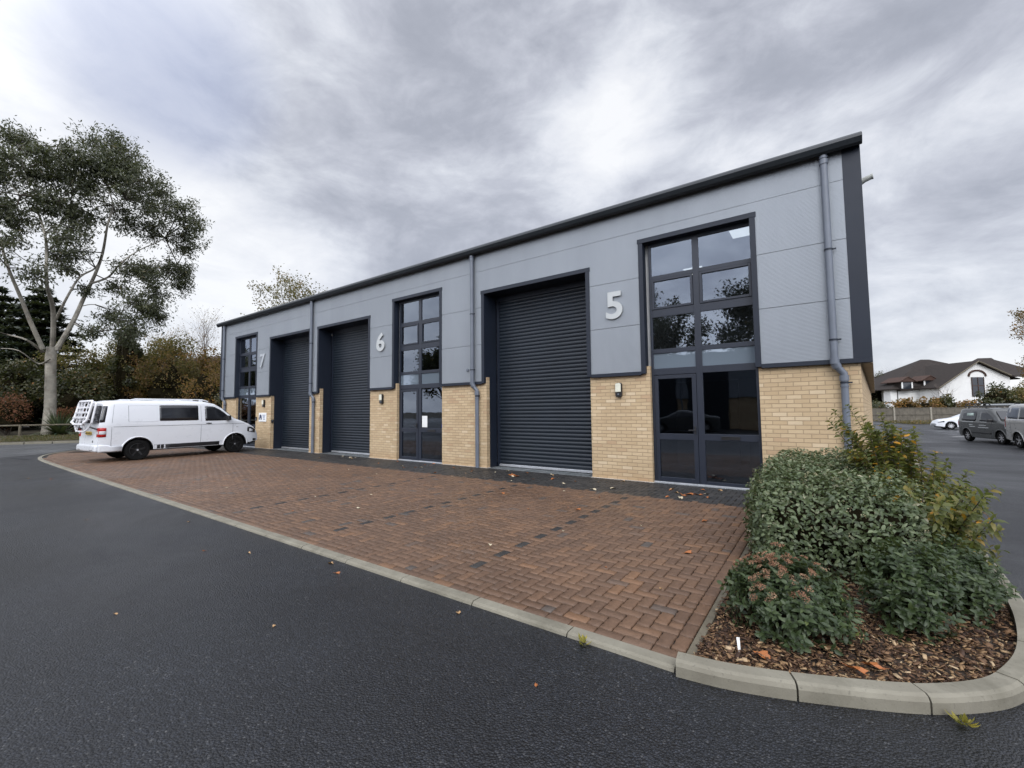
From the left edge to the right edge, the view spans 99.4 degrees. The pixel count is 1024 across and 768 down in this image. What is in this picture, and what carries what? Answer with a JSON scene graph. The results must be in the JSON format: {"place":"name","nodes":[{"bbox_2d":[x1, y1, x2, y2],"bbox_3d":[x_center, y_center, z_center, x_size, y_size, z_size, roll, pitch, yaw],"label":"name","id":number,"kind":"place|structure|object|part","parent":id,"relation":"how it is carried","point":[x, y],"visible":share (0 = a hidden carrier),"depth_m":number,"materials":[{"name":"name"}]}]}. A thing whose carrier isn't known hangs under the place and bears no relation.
{"place":"outdoors","nodes":[
{"label":"outdoors","id":0,"kind":"place"},
{"bbox_2d":[0,442,78,457],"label":"worn road","id":1,"kind":"structure","parent":0,"point":[20,450],"depth_m":19.73,"materials":[{"name":"grey asphalt"}]},
{"bbox_2d":[0,424,78,442],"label":"verge","id":2,"kind":"structure","parent":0,"point":[26,430],"depth_m":27.80,"materials":[{"name":"green plant"}]},
{"bbox_2d":[0,364,25,401],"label":"evergreen bush","id":3,"kind":"object","parent":2,"relation":"on","point":[2,388],"visible":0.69,"depth_m":30.40,"materials":[{"name":"green plant"}]},
{"bbox_2d":[0,286,29,349],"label":"conifer tree","id":4,"kind":"object","parent":2,"relation":"on","point":[4,300],"visible":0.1,"depth_m":39.94,"materials":[{"name":"green plant"}]},
{"bbox_2d":[0,390,36,434],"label":"bracken clump","id":5,"kind":"object","parent":2,"relation":"on","point":[12,412],"visible":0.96,"depth_m":27.10,"materials":[{"name":"brown plant"}]},
{"bbox_2d":[0,356,57,430],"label":"evergreen bush","id":6,"kind":"object","parent":2,"relation":"on","point":[25,378],"visible":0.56,"depth_m":32.81,"materials":[{"name":"green plant"}]},
{"bbox_2d":[0,424,71,436],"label":"rail fence","id":7,"kind":"object","parent":2,"relation":"on","point":[19,429],"visible":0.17,"depth_m":25.62,"materials":[{"name":"brown wood"}]},
{"bbox_2d":[0,434,78,441],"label":"grass tufts","id":8,"kind":"object","parent":2,"relation":"on","point":[40,437],"visible":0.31,"depth_m":24.44,"materials":[{"name":"green plant"}]},
{"bbox_2d":[0,287,89,428],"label":"conifer tree","id":9,"kind":"object","parent":2,"relation":"on","point":[38,306],"visible":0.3,"depth_m":36.29,"materials":[{"name":"green plant"}]},
{"bbox_2d":[30,409,78,435],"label":"spiky plant","id":10,"kind":"object","parent":2,"relation":"on","point":[57,430],"visible":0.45,"depth_m":26.94,"materials":[{"name":"green plant"}]},
{"bbox_2d":[56,407,84,431],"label":"bracken clump","id":11,"kind":"object","parent":2,"relation":"on","point":[61,410],"visible":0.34,"depth_m":29.94,"materials":[{"name":"brown plant"}]},
{"bbox_2d":[26,365,117,413],"bbox_3d":[-33.178,1.093,33.689,4.955,5.278,4.683,0,-4,-8],"label":"evergreen bush","id":12,"kind":"object","parent":2,"relation":"on","point":[72,393],"visible":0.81,"depth_m":32.78,"materials":[{"name":"green plant"}]},
{"bbox_2d":[58,359,107,385],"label":"evergreen bush","id":13,"kind":"object","parent":2,"relation":"on","point":[93,368],"visible":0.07,"depth_m":36.98,"materials":[{"name":"green plant"}]},
{"bbox_2d":[33,340,160,400],"bbox_3d":[-33.755,-0.237,36.126,7.380,8.465,6.699,-2,-4,17],"label":"autumn tree","id":14,"kind":"object","parent":2,"relation":"on","point":[78,356],"visible":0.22,"depth_m":35.53,"materials":[{"name":"brown plant"}]},
{"bbox_2d":[0,115,214,434],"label":"gum tree","id":15,"kind":"object","parent":2,"relation":"on","point":[107,170],"visible":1,"depth_m":28.95,"materials":[{"name":"green plant"}]},
{"bbox_2d":[105,325,143,399],"bbox_3d":[-32.248,-0.543,36.109,2.447,9.003,2.749,1,-4,-26],"label":"ivy clad tree","id":16,"kind":"object","parent":2,"relation":"on","point":[121,381],"visible":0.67,"depth_m":35.75,"materials":[{"name":"green plant"}]},
{"bbox_2d":[92,347,164,399],"bbox_3d":[-33.925,0.394,37.803,6.041,7.387,5.404,-3,-4,36],"label":"mixed bush","id":17,"kind":"object","parent":2,"relation":"on","point":[110,382],"visible":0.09,"depth_m":36.39,"materials":[{"name":"green plant"}]},
{"bbox_2d":[103,334,206,379],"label":"autumn tree","id":18,"kind":"object","parent":2,"relation":"on","point":[178,350],"visible":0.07,"depth_m":40.86,"materials":[{"name":"brown plant"}]},
{"bbox_2d":[119,346,199,398],"bbox_3d":[-29.778,0.434,37.060,4.432,7.140,5.345,-3,-4,36],"label":"autumn tree","id":19,"kind":"object","parent":2,"relation":"on","point":[147,367],"visible":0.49,"depth_m":36.02,"materials":[{"name":"brown plant"}]},
{"bbox_2d":[126,355,200,398],"bbox_3d":[-29.303,0.673,37.049,5.645,6.648,4.894,0,-4,-13],"label":"mixed bush","id":20,"kind":"object","parent":2,"relation":"on","point":[163,388],"visible":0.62,"depth_m":36.15,"materials":[{"name":"green plant"}]},
{"bbox_2d":[139,334,200,384],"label":"mixed bush","id":21,"kind":"object","parent":2,"relation":"on","point":[167,343],"visible":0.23,"depth_m":39.96,"materials":[{"name":"green plant"}]},
{"bbox_2d":[140,323,211,359],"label":"bare tree","id":22,"kind":"object","parent":2,"relation":"on","point":[177,337],"visible":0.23,"depth_m":48.53,"materials":[{"name":"brown plant"}]},
{"bbox_2d":[142,304,223,362],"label":"bare tree","id":23,"kind":"object","parent":2,"relation":"on","point":[208,332],"visible":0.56,"depth_m":51.03,"materials":[{"name":"brown plant"}]},
{"bbox_2d":[171,364,221,407],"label":"mixed bush","id":24,"kind":"object","parent":2,"relation":"on","point":[203,387],"visible":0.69,"depth_m":34.97,"materials":[{"name":"brown plant"}]},
{"bbox_2d":[188,346,220,386],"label":"mixed bush","id":25,"kind":"object","parent":2,"relation":"on","point":[206,364],"visible":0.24,"depth_m":40.84,"materials":[{"name":"brown plant"}]},
{"bbox_2d":[212,379,221,404],"bbox_3d":[-21.004,1.450,33.688,3.507,4.716,3.013,1,-4,-20],"label":"laurel tree","id":26,"kind":"object","parent":2,"relation":"on","point":[219,401],"visible":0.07,"depth_m":32.43,"materials":[{"name":"green plant"}]},
{"bbox_2d":[247,265,327,309],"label":"sparse tree","id":27,"kind":"object","parent":2,"relation":"on","point":[294,287],"visible":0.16,"depth_m":46.95,"materials":[{"name":"green plant"}]},
{"bbox_2d":[43,448,753,657],"bbox_3d":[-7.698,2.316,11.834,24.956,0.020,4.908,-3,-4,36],"label":"block paving","id":28,"kind":"structure","parent":0,"point":[592,572],"depth_m":5.50,"materials":[{"name":"brown brick"}]},
{"bbox_2d":[76,398,256,459],"bbox_3d":[-12.372,1.595,16.037,2.260,2.038,4.968,-3,-4,32],"label":"camper van","id":29,"kind":"object","parent":28,"relation":"on","point":[136,429],"visible":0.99,"depth_m":14.88,"materials":[{"name":"white paint"}]},
{"bbox_2d":[70,400,96,431],"bbox_3d":[-13.720,1.030,13.905,1.666,1.020,0.331,-3,-4,32],"label":"bicycle rack","id":30,"kind":"object","parent":29,"relation":"attached to","point":[80,413],"visible":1,"depth_m":13.77,"materials":[{"name":"white plastic"}]},
{"bbox_3d":[-13.625,0.988,14.061,1.600,0.550,0.104,-3,-4,32],"label":"rear window","id":31,"kind":"part","parent":29,"relation":"part of","materials":[{"name":"black glass"}]},
{"bbox_3d":[-11.759,1.020,15.362,0.098,0.541,1.160,-3,-4,32],"label":"side window","id":32,"kind":"part","parent":29,"relation":"part of","materials":[{"name":"black glass"}]},
{"bbox_3d":[-11.106,1.108,16.407,0.104,0.541,0.870,-3,-4,32],"label":"door window","id":33,"kind":"part","parent":29,"relation":"part of","materials":[{"name":"black glass"}]},
{"bbox_2d":[191,445,769,567],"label":"charcoal block paving","id":34,"kind":"structure","parent":0,"point":[729,497],"depth_m":9.19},
{"bbox_2d":[243,446,749,490],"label":"pale block paving","id":35,"kind":"structure","parent":0,"point":[539,471],"depth_m":11.06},
{"bbox_2d":[0,421,1023,767],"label":"road","id":36,"kind":"structure","parent":0,"point":[188,655],"depth_m":2.52,"materials":[{"name":"black asphalt"}]},
{"bbox_2d":[0,441,78,444],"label":"kerb","id":37,"kind":"structure","parent":36,"relation":"on","point":[19,443],"depth_m":23.33,"materials":[{"name":"concrete"}]},
{"bbox_2d":[38,450,675,672],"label":"kerb","id":38,"kind":"structure","parent":36,"relation":"on","point":[652,658],"depth_m":3.55,"materials":[{"name":"concrete"}]},
{"bbox_2d":[578,634,590,645],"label":"weed","id":39,"kind":"object","parent":38,"relation":"on","point":[582,639],"visible":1,"depth_m":2.83,"materials":[{"name":"yellow plant"}]},
{"bbox_2d":[216,131,874,489],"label":"industrial building","id":40,"kind":"structure","parent":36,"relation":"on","point":[718,326],"depth_m":9.50,"materials":[{"name":"metal"}]},
{"bbox_2d":[259,413,266,421],"bbox_3d":[-10.754,1.433,18.722,0.660,0.380,0.028,-3,-4,36],"label":"sign board","id":41,"kind":"object","parent":40,"relation":"attached to","point":[262,417],"visible":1,"depth_m":18.69,"materials":[{"name":"white plastic"}]},
{"bbox_2d":[379,394,383,403],"bbox_3d":[-4.232,0.483,14.045,0.136,0.305,0.100,-3,-4,36],"label":"wall light","id":42,"kind":"object","parent":40,"relation":"attached to","point":[381,398],"visible":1,"depth_m":14.01,"materials":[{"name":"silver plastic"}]},
{"bbox_2d":[615,383,622,396],"bbox_3d":[2.302,0.127,9.372,0.136,0.305,0.100,-3,-4,36],"label":"wall light","id":43,"kind":"object","parent":40,"relation":"attached to","point":[618,389],"visible":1,"depth_m":9.33,"materials":[{"name":"white plastic"}]},
{"bbox_2d":[687,511,766,653],"bbox_3d":[2.857,1.827,5.098,0.050,0.113,6.200,-3,-4,36],"label":"edging strip","id":44,"kind":"object","parent":36,"relation":"on","point":[703,630],"visible":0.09,"depth_m":3.06,"materials":[{"name":"grey concrete"}]},
{"bbox_2d":[676,440,1023,714],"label":"kerb","id":45,"kind":"structure","parent":36,"relation":"on","point":[1001,688],"depth_m":2.25,"materials":[{"name":"concrete"}]},
{"bbox_2d":[930,414,959,429],"bbox_3d":[38.597,3.089,36.589,4.660,1.460,1.800,-3,-4,30],"label":"white saloon","id":46,"kind":"object","parent":36,"relation":"on","point":[950,423],"visible":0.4,"depth_m":36.73,"materials":[{"name":"paint"}]},
{"bbox_2d":[944,709,979,726],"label":"weed","id":47,"kind":"object","parent":36,"relation":"on","point":[963,718],"visible":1,"depth_m":2.06,"materials":[{"name":"yellow plant"}]},
{"bbox_2d":[958,403,1021,444],"bbox_3d":[25.939,2.051,22.826,2.200,2.092,4.490,-2,-4,21],"label":"panel van","id":48,"kind":"object","parent":36,"relation":"on","point":[985,422],"visible":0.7,"depth_m":23.14,"materials":[{"name":"grey paint"}]},
{"bbox_3d":[25.544,1.794,24.264,0.104,0.531,1.276,-2,-4,21],"label":"side window","id":49,"kind":"part","parent":48,"relation":"part of","materials":[{"name":"grey glass"}]},
{"bbox_3d":[24.998,1.723,22.855,0.103,0.531,1.150,-2,-4,21],"label":"door window","id":50,"kind":"part","parent":48,"relation":"part of","materials":[{"name":"grey glass"}]},
{"bbox_2d":[986,403,1016,405],"bbox_3d":[26.330,1.125,23.367,0.124,0.124,2.300,-2,-4,21],"label":"carry tube","id":51,"kind":"object","parent":48,"relation":"on","point":[1000,404],"visible":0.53,"depth_m":23.35,"materials":[{"name":"silver plastic"}]},
{"bbox_2d":[1005,404,1023,447],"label":"silver van","id":52,"kind":"object","parent":36,"relation":"on","point":[1014,422],"visible":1,"depth_m":19.51,"materials":[{"name":"paint"}]},
{"bbox_3d":[22.172,1.259,18.557,0.096,0.516,1.570,-2,-4,26],"label":"side window","id":53,"kind":"part","parent":52,"relation":"part of","materials":[{"name":"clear glass"}]},
{"bbox_2d":[0,0,1023,389],"label":"sky","id":54,"kind":"structure","parent":0,"point":[340,143],"materials":[{"name":"grey"}]},
{"bbox_2d":[691,536,1016,683],"bbox_3d":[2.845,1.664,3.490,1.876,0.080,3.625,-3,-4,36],"label":"bark mulch","id":55,"kind":"object","parent":0,"point":[737,657],"visible":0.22,"depth_m":2.64,"materials":[{"name":"brown wood"}]},
{"bbox_2d":[736,637,739,651],"bbox_3d":[1.385,1.596,2.652,0.019,0.086,0.018,-1,-4,6],"label":"plant tag","id":56,"kind":"object","parent":55,"relation":"in","point":[738,642],"visible":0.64,"depth_m":2.65,"materials":[{"name":"white plastic"}]},
{"bbox_2d":[754,650,770,658],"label":"fallen leaf","id":57,"kind":"object","parent":55,"relation":"on","point":[763,652],"visible":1,"depth_m":2.57,"materials":[{"name":"orange plant"}]},
{"bbox_2d":[717,542,869,656],"bbox_3d":[1.866,1.416,2.939,0.835,0.599,0.933,-3,-4,36],"label":"flowering shrub","id":58,"kind":"object","parent":55,"relation":"on","point":[792,603],"visible":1,"depth_m":2.75,"materials":[{"name":"green plant"}]},
{"bbox_2d":[743,446,947,586],"bbox_3d":[3.786,1.334,5.144,1.725,1.012,3.886,-3,-4,36],"label":"clipped shrub","id":59,"kind":"object","parent":55,"relation":"on","point":[820,505],"visible":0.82,"depth_m":3.90,"materials":[{"name":"green plant"}]},
{"bbox_2d":[841,662,867,674],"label":"fallen leaf","id":60,"kind":"object","parent":55,"relation":"on","point":[862,670],"visible":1,"depth_m":2.42,"materials":[{"name":"orange plant"}]},
{"bbox_2d":[861,661,888,669],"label":"fallen leaf","id":61,"kind":"object","parent":55,"relation":"on","point":[875,664],"visible":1,"depth_m":2.46,"materials":[{"name":"orange plant"}]},
{"bbox_2d":[852,536,969,646],"bbox_3d":[2.717,1.400,2.997,0.579,0.662,0.797,-3,-4,36],"label":"glossy shrub","id":62,"kind":"object","parent":55,"relation":"on","point":[911,592],"visible":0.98,"depth_m":2.81,"materials":[{"name":"green plant"}]},
{"bbox_2d":[824,404,1009,568],"bbox_3d":[4.083,0.959,4.372,1.222,1.544,2.682,-2,-4,27],"label":"loose shrub","id":63,"kind":"object","parent":55,"relation":"on","point":[952,512],"visible":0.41,"depth_m":4.37,"materials":[{"name":"green plant"}]},
{"bbox_2d":[922,534,1021,629],"bbox_3d":[3.337,1.442,3.217,0.530,0.574,0.833,-3,-4,36],"label":"glossy shrub","id":64,"kind":"object","parent":55,"relation":"on","point":[982,594],"visible":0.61,"depth_m":3.00,"materials":[{"name":"green plant"}]},
{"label":"grass bank","id":65,"kind":"structure","parent":0,"visible":0},
{"bbox_2d":[871,371,882,401],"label":"dark bush","id":66,"kind":"object","parent":65,"relation":"on","point":[876,395],"visible":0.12,"depth_m":89.43,"materials":[{"name":"green plant"}]},
{"bbox_2d":[872,400,892,408],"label":"evergreen bush","id":67,"kind":"object","parent":65,"relation":"on","point":[876,404],"visible":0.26,"depth_m":53.51,"materials":[{"name":"green plant"}]},
{"bbox_2d":[874,419,932,423],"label":"ground cover","id":68,"kind":"object","parent":65,"relation":"on","point":[913,421],"visible":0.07,"depth_m":49.14,"materials":[{"name":"green plant"}]},
{"bbox_2d":[887,397,923,407],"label":"mixed bush","id":69,"kind":"object","parent":65,"relation":"on","point":[908,403],"visible":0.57,"depth_m":54.81,"materials":[{"name":"green plant"}]},
{"bbox_2d":[914,396,946,407],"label":"mixed bush","id":70,"kind":"object","parent":65,"relation":"on","point":[933,402],"visible":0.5,"depth_m":54.33,"materials":[{"name":"brown plant"}]},
{"bbox_2d":[872,407,1003,422],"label":"boarded fence","id":71,"kind":"object","parent":65,"relation":"on","point":[912,414],"visible":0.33,"depth_m":50.96,"materials":[{"name":"wood"}]},
{"bbox_2d":[928,393,956,406],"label":"evergreen bush","id":72,"kind":"object","parent":65,"relation":"on","point":[947,399],"visible":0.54,"depth_m":53.93,"materials":[{"name":"green plant"}]},
{"bbox_2d":[931,382,959,397],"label":"bare tree","id":73,"kind":"object","parent":65,"relation":"on","point":[940,390],"visible":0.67,"depth_m":71.27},
{"bbox_2d":[874,358,1023,407],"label":"white house","id":74,"kind":"structure","parent":65,"relation":"on","point":[915,380],"depth_m":78.83,"materials":[{"name":"white paint"}]},
{"bbox_2d":[968,370,986,395],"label":"window","id":75,"kind":"structure","parent":74,"relation":"in","point":[977,383],"depth_m":75.98,"materials":[{"name":"grey glass"}]},
{"bbox_2d":[956,399,980,407],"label":"mixed bush","id":76,"kind":"object","parent":65,"relation":"on","point":[964,402],"visible":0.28,"depth_m":53.86,"materials":[{"name":"brown plant"}]},
{"bbox_2d":[972,381,1023,407],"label":"evergreen bush","id":77,"kind":"object","parent":65,"relation":"on","point":[1000,395],"visible":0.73,"depth_m":53.28,"materials":[{"name":"green plant"}]},
{"bbox_2d":[1006,387,1023,403],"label":"mixed bush","id":78,"kind":"object","parent":65,"relation":"on","point":[1019,392],"visible":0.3,"depth_m":53.09,"materials":[{"name":"green plant"}]},
{"bbox_2d":[1007,307,1023,376],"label":"autumn tree","id":79,"kind":"object","parent":65,"relation":"on","point":[1021,317],"visible":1,"depth_m":59.48,"materials":[{"name":"green plant"}]},
{"bbox_2d":[1012,377,1023,396],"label":"mixed bush","id":80,"kind":"object","parent":65,"relation":"on","point":[1019,386],"visible":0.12,"depth_m":54.83,"materials":[{"name":"green plant"}]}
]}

